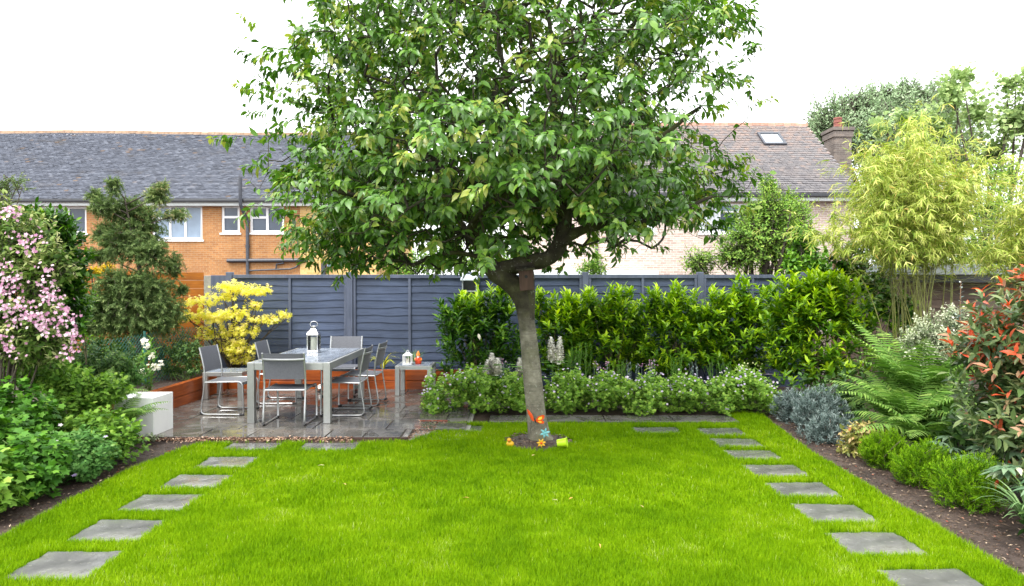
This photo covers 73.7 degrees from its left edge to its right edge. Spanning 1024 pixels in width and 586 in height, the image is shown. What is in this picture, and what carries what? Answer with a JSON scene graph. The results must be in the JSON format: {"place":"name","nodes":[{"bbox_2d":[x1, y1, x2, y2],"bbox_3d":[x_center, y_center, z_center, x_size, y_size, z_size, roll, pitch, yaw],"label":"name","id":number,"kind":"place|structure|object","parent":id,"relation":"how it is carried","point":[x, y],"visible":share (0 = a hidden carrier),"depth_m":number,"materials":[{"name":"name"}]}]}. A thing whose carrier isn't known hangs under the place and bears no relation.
{"place":"outdoors","nodes":[
{"label":"outdoors","id":0,"kind":"place"},
{"bbox_2d":[0,130,317,321],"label":"brick house","id":1,"kind":"structure","parent":0,"point":[212,192],"depth_m":25.80,"materials":[{"name":"orange brick"}]},
{"bbox_2d":[153,207,203,241],"bbox_3d":[-12.246,-2.543,25.012,1.956,1.320,0.160,0,1,0],"label":"window","id":2,"kind":"structure","parent":1,"relation":"in","point":[190,231],"depth_m":25.05,"materials":[{"name":"clear glass"}]},
{"bbox_2d":[219,207,240,234],"bbox_3d":[-10.293,-2.670,25.010,0.784,1.066,0.160,0,1,0],"label":"window","id":3,"kind":"structure","parent":1,"relation":"in","point":[229,215],"depth_m":25.04,"materials":[{"name":"clear glass"}]},
{"bbox_2d":[249,207,283,234],"bbox_3d":[-8.965,-2.661,25.011,1.370,1.047,0.160,0,1,0],"label":"window","id":4,"kind":"structure","parent":1,"relation":"in","point":[263,225],"depth_m":25.04,"materials":[{"name":"clear glass"}]},
{"bbox_2d":[139,389,471,438],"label":"patio","id":5,"kind":"structure","parent":0,"point":[393,415],"depth_m":8.68,"materials":[{"name":"stone"}]},
{"bbox_2d":[114,392,172,435],"bbox_3d":[-4.220,1.393,7.837,0.440,0.450,0.440,0,1,0],"label":"planter","id":6,"kind":"object","parent":5,"relation":"on","point":[158,422],"visible":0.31,"depth_m":7.72,"materials":[{"name":"concrete"}]},
{"bbox_2d":[203,368,246,399],"bbox_3d":[-4.250,1.360,10.292,0.580,0.407,0.550,0,1,0],"label":"side table","id":7,"kind":"object","parent":5,"relation":"on","point":[232,372],"visible":0.62,"depth_m":10.02,"materials":[{"name":"metal"}]},
{"bbox_2d":[199,344,258,415],"bbox_3d":[-3.758,1.142,9.066,0.616,0.883,0.521,0,1,2],"label":"garden chair","id":8,"kind":"object","parent":5,"relation":"on","point":[210,357],"visible":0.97,"depth_m":9.05,"materials":[{"name":"silver metal"}]},
{"bbox_2d":[254,340,303,403],"bbox_3d":[-3.358,1.132,9.893,0.616,0.883,0.521,0,1,-1],"label":"garden chair","id":9,"kind":"object","parent":5,"relation":"on","point":[262,347],"visible":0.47,"depth_m":9.82,"materials":[{"name":"silver metal"}]},
{"bbox_2d":[261,353,317,425],"bbox_3d":[-2.729,1.150,8.396,0.521,0.883,0.616,0,1,-1],"label":"garden chair","id":10,"kind":"object","parent":5,"relation":"on","point":[282,366],"visible":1,"depth_m":8.15,"materials":[{"name":"silver metal"}]},
{"bbox_2d":[247,348,364,422],"bbox_3d":[-2.715,1.204,9.265,1.010,0.744,1.940,0,1,0],"label":"dining table","id":11,"kind":"object","parent":5,"relation":"on","point":[326,360],"visible":0.8,"depth_m":8.34,"materials":[{"name":"metal"}]},
{"bbox_2d":[321,336,362,396],"bbox_3d":[-2.620,1.124,10.552,0.521,0.883,0.616,0,1,0],"label":"garden chair","id":12,"kind":"object","parent":5,"relation":"on","point":[346,341],"visible":0.48,"depth_m":10.80,"materials":[{"name":"silver metal"}]},
{"bbox_2d":[320,345,372,415],"bbox_3d":[-2.162,1.143,9.005,0.616,0.883,0.521,0,1,-1],"label":"garden chair","id":13,"kind":"object","parent":5,"relation":"on","point":[368,351],"visible":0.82,"depth_m":8.88,"materials":[{"name":"silver metal"}]},
{"bbox_2d":[338,341,387,405],"bbox_3d":[-2.102,1.134,9.712,0.616,0.883,0.521,0,1,2],"label":"garden chair","id":14,"kind":"object","parent":5,"relation":"on","point":[380,354],"visible":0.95,"depth_m":9.59,"materials":[{"name":"silver metal"}]},
{"bbox_2d":[395,362,435,395],"bbox_3d":[-1.500,1.331,10.661,0.560,0.457,0.570,0,1,0],"label":"side table","id":15,"kind":"object","parent":5,"relation":"on","point":[400,368],"visible":0.85,"depth_m":10.38,"materials":[{"name":"metal"}]},
{"bbox_2d":[418,362,481,414],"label":"geranium plant","id":16,"kind":"object","parent":5,"relation":"on","point":[433,397],"visible":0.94,"depth_m":9.12,"materials":[{"name":"green plant"}]},
{"bbox_2d":[298,132,412,274],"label":"brick house","id":17,"kind":"structure","parent":0,"point":[303,269],"depth_m":24.96,"materials":[{"name":"orange brick"}]},
{"bbox_2d":[0,410,1023,585],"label":"lawn","id":18,"kind":"structure","parent":0,"point":[519,529],"depth_m":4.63,"materials":[{"name":"plant"}]},
{"bbox_2d":[4,551,123,580],"bbox_3d":[-2.731,1.681,4.176,0.512,0.041,0.430,0,1,1],"label":"stepping stone","id":19,"kind":"object","parent":18,"relation":"on","point":[67,563],"visible":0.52,"depth_m":4.18,"materials":[{"name":"stone"}]},
{"bbox_2d":[67,519,164,542],"bbox_3d":[-2.748,1.674,4.775,0.509,0.040,0.433,0,0,1],"label":"stepping stone","id":20,"kind":"object","parent":18,"relation":"on","point":[119,529],"visible":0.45,"depth_m":4.78,"materials":[{"name":"stone"}]},
{"bbox_2d":[119,494,199,511],"bbox_3d":[-2.760,1.668,5.389,0.514,0.039,0.416,0,0,1],"label":"stepping stone","id":21,"kind":"object","parent":18,"relation":"on","point":[151,502],"visible":0.56,"depth_m":5.37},
{"bbox_2d":[161,474,231,488],"bbox_3d":[-2.750,1.662,5.967,0.508,0.037,0.430,1,1,-1],"label":"stepping stone","id":22,"kind":"object","parent":18,"relation":"on","point":[200,480],"visible":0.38,"depth_m":5.99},
{"bbox_2d":[194,457,256,468],"bbox_3d":[-2.751,1.654,6.596,0.511,0.039,0.428,0,1,0],"label":"stepping stone","id":23,"kind":"object","parent":18,"relation":"on","point":[224,461],"visible":0.41,"depth_m":6.62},
{"bbox_2d":[724,450,779,459],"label":"stepping stone","id":24,"kind":"object","parent":18,"relation":"on","point":[750,453],"visible":0.51,"depth_m":6.94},
{"bbox_2d":[744,465,806,476],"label":"stepping stone","id":25,"kind":"object","parent":18,"relation":"on","point":[780,470],"visible":0.51,"depth_m":6.34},
{"bbox_2d":[768,482,841,497],"bbox_3d":[2.429,1.663,5.720,0.519,0.040,0.420,-1,0,1],"label":"stepping stone","id":26,"kind":"object","parent":18,"relation":"on","point":[820,488],"visible":0.48,"depth_m":5.73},
{"bbox_2d":[790,503,874,522],"bbox_3d":[2.420,1.670,5.132,0.518,0.041,0.416,1,1,1],"label":"stepping stone","id":27,"kind":"object","parent":18,"relation":"on","point":[818,512],"visible":0.54,"depth_m":5.13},
{"bbox_2d":[829,532,926,555],"bbox_3d":[2.413,1.679,4.540,0.517,0.036,0.418,0,0,-1],"label":"stepping stone","id":28,"kind":"object","parent":18,"relation":"on","point":[890,542],"visible":0.52,"depth_m":4.54,"materials":[{"name":"stone"}]},
{"bbox_2d":[875,568,982,585],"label":"stepping stone","id":29,"kind":"object","parent":18,"relation":"on","point":[937,577],"visible":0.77,"depth_m":3.99,"materials":[{"name":"stone"}]},
{"bbox_2d":[0,336,1023,574],"bbox_3d":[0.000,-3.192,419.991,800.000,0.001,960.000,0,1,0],"label":"ground","id":30,"kind":"structure","parent":0,"point":[479,416],"depth_m":5.69,"materials":[{"name":"soil"}]},
{"bbox_2d":[0,393,24,442],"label":"geranium plant","id":31,"kind":"object","parent":30,"relation":"on","point":[5,422],"visible":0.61,"depth_m":5.69,"materials":[{"name":"green plant"}]},
{"bbox_2d":[0,445,34,512],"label":"geranium plant","id":32,"kind":"object","parent":30,"relation":"on","point":[7,492],"visible":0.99,"depth_m":5.11,"materials":[{"name":"green plant"}]},
{"bbox_2d":[0,172,35,205],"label":"conifer tree","id":33,"kind":"object","parent":30,"relation":"on","point":[4,184],"visible":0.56,"depth_m":9.45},
{"bbox_2d":[0,374,67,438],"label":"geranium plant","id":34,"kind":"object","parent":30,"relation":"on","point":[21,404],"visible":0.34,"depth_m":6.26,"materials":[{"name":"green plant"}]},
{"bbox_2d":[0,414,77,506],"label":"geranium plant","id":35,"kind":"object","parent":30,"relation":"on","point":[40,459],"visible":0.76,"depth_m":5.49,"materials":[{"name":"green plant"}]},
{"bbox_2d":[42,391,105,431],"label":"geranium plant","id":36,"kind":"object","parent":30,"relation":"on","point":[71,407],"visible":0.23,"depth_m":6.81,"materials":[{"name":"green plant"}]},
{"bbox_2d":[48,424,121,484],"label":"geranium plant","id":37,"kind":"object","parent":30,"relation":"on","point":[86,465],"visible":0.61,"depth_m":6.03,"materials":[{"name":"green plant"}]},
{"bbox_2d":[63,404,150,466],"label":"geranium plant","id":38,"kind":"object","parent":30,"relation":"on","point":[109,426],"visible":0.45,"depth_m":6.57,"materials":[{"name":"green plant"}]},
{"bbox_2d":[34,270,203,368],"bbox_3d":[-6.744,0.602,11.760,2.913,1.980,0.095,0,1,0],"label":"timber fence","id":39,"kind":"object","parent":30,"relation":"on","point":[193,279],"visible":0.18,"depth_m":11.71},
{"bbox_2d":[78,175,192,378],"bbox_3d":[-5.763,-0.090,10.282,1.873,3.344,1.392,0,1,0],"label":"conifer tree","id":40,"kind":"object","parent":30,"relation":"on","point":[136,303],"visible":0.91,"depth_m":10.08,"materials":[{"name":"plant"}]},
{"bbox_2d":[65,325,215,383],"bbox_3d":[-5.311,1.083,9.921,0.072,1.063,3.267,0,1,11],"label":"plants","id":41,"kind":"object","parent":30,"relation":"on","point":[144,335],"visible":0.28,"depth_m":10.17,"materials":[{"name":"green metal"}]},
{"bbox_2d":[6,369,482,413],"bbox_3d":[-3.875,1.449,8.813,7.050,0.355,5.590,0,1,0],"label":"raised bed","id":42,"kind":"object","parent":30,"relation":"on","point":[187,391],"visible":0.03,"depth_m":11.07,"materials":[{"name":"wood"}]},
{"bbox_2d":[0,188,84,399],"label":"weigela shrub","id":43,"kind":"object","parent":42,"relation":"on","point":[30,327],"visible":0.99,"depth_m":6.42,"materials":[{"name":"pink plant"}]},
{"bbox_2d":[0,196,100,403],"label":"laurel bush","id":44,"kind":"object","parent":42,"relation":"on","point":[75,289],"visible":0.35,"depth_m":7.57,"materials":[{"name":"green plant"}]},
{"bbox_2d":[2,354,135,408],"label":"border plant","id":45,"kind":"object","parent":42,"relation":"on","point":[98,394],"visible":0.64,"depth_m":7.03,"materials":[{"name":"green plant"}]},
{"bbox_2d":[59,280,99,401],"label":"euonymus shrub","id":46,"kind":"object","parent":42,"relation":"on","point":[81,330],"visible":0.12,"depth_m":7.95,"materials":[{"name":"green plant"}]},
{"bbox_2d":[68,333,142,377],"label":"border plant","id":47,"kind":"object","parent":42,"relation":"on","point":[98,360],"visible":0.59,"depth_m":8.21,"materials":[{"name":"green plant"}]},
{"bbox_2d":[62,391,167,424],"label":"fern","id":48,"kind":"object","parent":42,"relation":"on","point":[135,412],"visible":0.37,"depth_m":7.37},
{"bbox_2d":[104,358,152,387],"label":"border plant","id":49,"kind":"object","parent":42,"relation":"on","point":[134,377],"visible":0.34,"depth_m":8.44,"materials":[{"name":"green plant"}]},
{"bbox_2d":[138,335,163,391],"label":"white flower plant","id":50,"kind":"object","parent":42,"relation":"on","point":[151,353],"visible":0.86,"depth_m":8.94,"materials":[{"name":"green plant"}]},
{"bbox_2d":[146,327,202,373],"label":"border plant","id":51,"kind":"object","parent":42,"relation":"on","point":[199,357],"visible":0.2,"depth_m":10.81,"materials":[{"name":"green plant"}]},
{"bbox_2d":[149,338,203,379],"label":"border plant","id":52,"kind":"object","parent":42,"relation":"on","point":[187,364],"visible":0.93,"depth_m":10.27,"materials":[{"name":"green plant"}]},
{"bbox_2d":[175,278,292,367],"bbox_3d":[-4.596,0.537,11.124,1.969,1.558,0.789,0,1,12],"label":"maple tree","id":53,"kind":"object","parent":42,"relation":"on","point":[231,346],"visible":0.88,"depth_m":11.06,"materials":[{"name":"yellow plant"}]},
{"bbox_2d":[432,280,521,377],"bbox_3d":[-0.485,0.664,11.001,1.604,1.825,1.034,0,1,0],"label":"laurel bush","id":54,"kind":"object","parent":42,"relation":"on","point":[463,318],"visible":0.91,"depth_m":10.87,"materials":[{"name":"green plant"}]},
{"bbox_2d":[148,420,446,440],"bbox_3d":[-2.425,1.619,8.015,3.250,0.075,0.896,0,1,0],"label":"edging strip","id":55,"kind":"object","parent":30,"relation":"on","point":[349,438],"visible":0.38,"depth_m":7.57,"materials":[{"name":"stone"}]},
{"bbox_2d":[144,408,475,440],"bbox_3d":[-2.600,1.627,9.345,4.200,0.048,3.550,0,1,0],"label":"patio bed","id":56,"kind":"object","parent":30,"relation":"on","point":[471,416],"depth_m":8.06,"materials":[{"name":"soil"}]},
{"bbox_2d":[138,420,447,442],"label":"bark chips","id":57,"kind":"object","parent":56,"relation":"on","point":[296,437],"visible":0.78,"depth_m":7.51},
{"bbox_2d":[380,229,466,274],"bbox_3d":[-2.152,-0.058,17.046,2.620,3.173,1.234,0,1,0],"label":"garden tree","id":58,"kind":"object","parent":30,"relation":"on","point":[407,270],"visible":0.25,"depth_m":16.94,"materials":[{"name":"green plant"}]},
{"bbox_2d":[461,363,513,413],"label":"geranium plant","id":59,"kind":"object","parent":30,"relation":"on","point":[485,384],"visible":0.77,"depth_m":9.03,"materials":[{"name":"green plant"}]},
{"bbox_2d":[206,0,778,440],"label":"cherry tree","id":60,"kind":"object","parent":30,"relation":"on","point":[510,166],"visible":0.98,"depth_m":6.32,"materials":[{"name":"green plant"}]},
{"bbox_2d":[516,265,534,290],"bbox_3d":[0.141,-0.163,7.204,0.204,0.281,0.180,0,1,0],"label":"nest box","id":61,"kind":"object","parent":60,"relation":"attached to","point":[526,280],"visible":1,"depth_m":7.15,"materials":[{"name":"brown wood"}]},
{"bbox_2d":[476,353,508,404],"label":"lupin plant","id":62,"kind":"object","parent":30,"relation":"on","point":[492,366],"visible":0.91,"depth_m":9.30,"materials":[{"name":"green plant"}]},
{"bbox_2d":[211,272,807,386],"bbox_3d":[-0.037,0.619,11.613,10.129,1.950,0.110,0,1,0],"label":"timber fence","id":63,"kind":"object","parent":30,"relation":"on","point":[396,312],"visible":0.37,"depth_m":11.61,"materials":[{"name":"wood"}]},
{"bbox_2d":[496,367,525,412],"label":"geranium plant","id":64,"kind":"object","parent":30,"relation":"on","point":[512,392],"visible":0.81,"depth_m":9.01,"materials":[{"name":"green plant"}]},
{"bbox_2d":[0,411,1023,574],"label":"leaf litter","id":65,"kind":"object","parent":30,"relation":"on","point":[514,433],"visible":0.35,"depth_m":5.63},
{"bbox_2d":[541,336,569,387],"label":"lupin plant","id":66,"kind":"object","parent":30,"relation":"on","point":[552,351],"visible":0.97,"depth_m":9.89,"materials":[{"name":"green plant"}]},
{"bbox_2d":[535,286,599,388],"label":"laurel bush","id":67,"kind":"object","parent":30,"relation":"on","point":[569,316],"visible":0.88,"depth_m":10.95,"materials":[{"name":"green plant"}]},
{"bbox_2d":[543,363,593,414],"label":"geranium plant","id":68,"kind":"object","parent":30,"relation":"on","point":[566,399],"visible":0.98,"depth_m":9.17,"materials":[{"name":"green plant"}]},
{"bbox_2d":[569,246,608,274],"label":"garden shrub","id":69,"kind":"object","parent":30,"relation":"on","point":[595,267],"visible":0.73,"depth_m":13.11,"materials":[{"name":"green plant"}]},
{"bbox_2d":[579,368,632,411],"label":"geranium plant","id":70,"kind":"object","parent":30,"relation":"on","point":[603,394],"visible":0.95,"depth_m":9.11,"materials":[{"name":"green plant"}]},
{"bbox_2d":[562,282,657,378],"bbox_3d":[1.550,0.683,11.148,1.576,1.787,1.128,0,1,-25],"label":"laurel bush","id":71,"kind":"object","parent":30,"relation":"on","point":[617,326],"visible":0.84,"depth_m":10.96,"materials":[{"name":"green plant"}]},
{"bbox_2d":[614,368,669,415],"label":"geranium plant","id":72,"kind":"object","parent":30,"relation":"on","point":[645,388],"visible":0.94,"depth_m":9.08,"materials":[{"name":"green plant"}]},
{"bbox_2d":[654,368,707,413],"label":"geranium plant","id":73,"kind":"object","parent":30,"relation":"on","point":[681,391],"visible":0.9,"depth_m":9.18,"materials":[{"name":"green plant"}]},
{"bbox_2d":[634,279,729,379],"bbox_3d":[2.724,0.659,10.979,1.574,1.836,1.140,0,1,0],"label":"laurel bush","id":74,"kind":"object","parent":30,"relation":"on","point":[689,321],"visible":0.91,"depth_m":10.90,"materials":[{"name":"green plant"}]},
{"bbox_2d":[689,371,752,416],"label":"geranium plant","id":75,"kind":"object","parent":30,"relation":"on","point":[719,388],"visible":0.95,"depth_m":9.06,"materials":[{"name":"green plant"}]},
{"bbox_2d":[697,267,779,376],"bbox_3d":[3.652,0.582,10.894,1.415,1.990,1.106,0,1,0],"label":"laurel bush","id":76,"kind":"object","parent":30,"relation":"on","point":[741,306],"visible":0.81,"depth_m":10.75,"materials":[{"name":"green plant"}]},
{"bbox_2d":[723,364,781,414],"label":"geranium plant","id":77,"kind":"object","parent":30,"relation":"on","point":[759,395],"visible":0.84,"depth_m":9.11,"materials":[{"name":"green plant"}]},
{"bbox_2d":[679,167,829,274],"bbox_3d":[4.954,-0.521,13.813,3.096,4.184,1.751,0,1,0],"label":"garden tree","id":78,"kind":"object","parent":30,"relation":"on","point":[771,244],"visible":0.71,"depth_m":13.62,"materials":[{"name":"green plant"}]},
{"bbox_2d":[768,385,810,423],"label":"lavender bush","id":79,"kind":"object","parent":30,"relation":"on","point":[784,403],"visible":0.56,"depth_m":8.63,"materials":[{"name":"plant"}]},
{"bbox_2d":[771,214,831,351],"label":"garden shrub","id":80,"kind":"object","parent":30,"relation":"on","point":[801,259],"visible":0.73,"depth_m":12.32,"materials":[{"name":"green plant"}]},
{"bbox_2d":[789,383,857,430],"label":"lavender bush","id":81,"kind":"object","parent":30,"relation":"on","point":[818,400],"visible":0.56,"depth_m":8.05,"materials":[{"name":"plant"}]},
{"bbox_2d":[794,403,857,444],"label":"lavender bush","id":82,"kind":"object","parent":30,"relation":"on","point":[823,430],"visible":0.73,"depth_m":7.47,"materials":[{"name":"plant"}]},
{"bbox_2d":[757,265,900,392],"bbox_3d":[4.616,0.587,9.977,2.051,2.005,1.374,0,1,0],"label":"laurel bush","id":83,"kind":"object","parent":30,"relation":"on","point":[809,307],"visible":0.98,"depth_m":9.80,"materials":[{"name":"green plant"}]},
{"bbox_2d":[788,356,884,425],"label":"border plant","id":84,"kind":"object","parent":30,"relation":"on","point":[853,406],"visible":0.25,"depth_m":8.46,"materials":[{"name":"green plant"}]},
{"bbox_2d":[836,417,906,457],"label":"epimedium plant","id":85,"kind":"object","parent":30,"relation":"on","point":[852,442],"visible":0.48,"depth_m":6.89,"materials":[{"name":"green plant"}]},
{"bbox_2d":[857,426,912,469],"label":"lavender bush","id":86,"kind":"object","parent":30,"relation":"on","point":[874,451],"visible":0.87,"depth_m":6.39,"materials":[{"name":"green plant"}]},
{"bbox_2d":[753,93,1017,402],"bbox_3d":[5.312,-0.561,9.380,3.134,4.302,2.730,-1,1,-42],"label":"bamboo plant","id":87,"kind":"object","parent":30,"relation":"on","point":[908,214],"visible":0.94,"depth_m":9.17,"materials":[{"name":"green plant"}]},
{"bbox_2d":[798,71,995,279],"bbox_3d":[20.499,-5.758,37.852,11.251,14.274,7.604,0,1,0],"label":"broadleaf tree","id":88,"kind":"object","parent":30,"relation":"on","point":[855,110],"visible":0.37,"depth_m":36.10,"materials":[{"name":"plant"}]},
{"bbox_2d":[825,364,976,421],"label":"fern","id":89,"kind":"object","parent":30,"relation":"on","point":[893,398],"visible":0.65,"depth_m":7.24,"materials":[{"name":"plant"}]},
{"bbox_2d":[846,391,973,450],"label":"fern","id":90,"kind":"object","parent":30,"relation":"on","point":[910,429],"visible":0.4,"depth_m":6.74,"materials":[{"name":"plant"}]},
{"bbox_2d":[846,321,978,401],"bbox_3d":[4.621,0.820,7.670,1.914,1.027,1.542,-1,1,-43],"label":"fern","id":91,"kind":"object","parent":30,"relation":"on","point":[904,371],"visible":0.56,"depth_m":7.57,"materials":[{"name":"plant"}]},
{"bbox_2d":[884,435,957,488],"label":"lavender bush","id":92,"kind":"object","parent":30,"relation":"on","point":[912,469],"visible":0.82,"depth_m":5.83,"materials":[{"name":"green plant"}]},
{"bbox_2d":[837,264,1023,389],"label":"fence","id":93,"kind":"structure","parent":30,"relation":"on","point":[966,293],"depth_m":10.98,"materials":[{"name":"grey wood"}]},
{"bbox_2d":[896,303,974,397],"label":"variegated shrub","id":94,"kind":"object","parent":30,"relation":"on","point":[931,335],"visible":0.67,"depth_m":7.89,"materials":[{"name":"green plant"}]},
{"bbox_2d":[862,147,1023,263],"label":"garden tree","id":95,"kind":"object","parent":30,"relation":"on","point":[1008,173],"visible":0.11,"depth_m":13.20,"materials":[{"name":"green plant"}]},
{"bbox_2d":[864,57,1023,263],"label":"fruit tree","id":96,"kind":"object","parent":30,"relation":"on","point":[1009,123],"visible":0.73,"depth_m":14.89,"materials":[{"name":"green plant"}]},
{"bbox_2d":[921,447,1008,515],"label":"lavender bush","id":97,"kind":"object","parent":30,"relation":"on","point":[966,485],"visible":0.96,"depth_m":5.24,"materials":[{"name":"green plant"}]},
{"bbox_2d":[929,395,1022,468],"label":"border plant","id":98,"kind":"object","parent":30,"relation":"on","point":[959,434],"visible":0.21,"depth_m":6.20,"materials":[{"name":"green plant"}]},
{"bbox_2d":[937,264,1023,488],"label":"photinia shrub","id":99,"kind":"object","parent":30,"relation":"on","point":[999,344],"visible":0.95,"depth_m":5.53,"materials":[{"name":"green plant"}]},
{"bbox_2d":[942,145,1023,324],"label":"bamboo plant","id":100,"kind":"object","parent":30,"relation":"on","point":[1013,243],"visible":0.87,"depth_m":9.36,"materials":[{"name":"green plant"}]},
{"bbox_2d":[951,446,1023,489],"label":"hellebore plant","id":101,"kind":"object","parent":30,"relation":"on","point":[1012,454],"visible":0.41,"depth_m":5.45,"materials":[{"name":"green plant"}]},
{"bbox_2d":[973,476,1023,519],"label":"grass tuft","id":102,"kind":"object","parent":30,"relation":"on","point":[1016,501],"visible":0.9,"depth_m":4.71,"materials":[{"name":"green plant"}]},
{"bbox_2d":[980,461,1023,496],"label":"hellebore plant","id":103,"kind":"object","parent":30,"relation":"on","point":[1000,472],"visible":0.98,"depth_m":4.88,"materials":[{"name":"green plant"}]},
{"bbox_2d":[991,405,1023,490],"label":"photinia shrub","id":104,"kind":"object","parent":30,"relation":"on","point":[1018,431],"visible":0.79,"depth_m":5.04,"materials":[{"name":"green plant"}]},
{"bbox_2d":[0,0,1023,277],"label":"sky","id":105,"kind":"structure","parent":0,"point":[140,65],"materials":[{"name":"white"}]},
{"bbox_2d":[511,434,572,450],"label":"soil ground","id":106,"kind":"structure","parent":0,"point":[520,438],"depth_m":7.26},
{"bbox_2d":[489,415,738,423],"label":"paved path","id":107,"kind":"structure","parent":0,"point":[615,418],"depth_m":8.66,"materials":[{"name":"stone"}]},
{"bbox_2d":[520,117,862,333],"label":"brick house","id":108,"kind":"structure","parent":0,"point":[791,155],"depth_m":23.36,"materials":[{"name":"beige brick"}]},
{"bbox_2d":[698,204,753,234],"bbox_3d":[7.331,-2.481,23.003,2.168,1.040,0.160,0,1,0],"label":"window","id":109,"kind":"structure","parent":108,"relation":"in","point":[715,215],"depth_m":23.04,"materials":[{"name":"clear glass"}]},
{"bbox_2d":[821,239,919,388],"bbox_3d":[5.613,0.369,10.741,1.452,2.424,0.652,0,1,0],"label":"shrub","id":110,"kind":"object","parent":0,"point":[879,306],"visible":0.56,"depth_m":10.64,"materials":[{"name":"green plant"}]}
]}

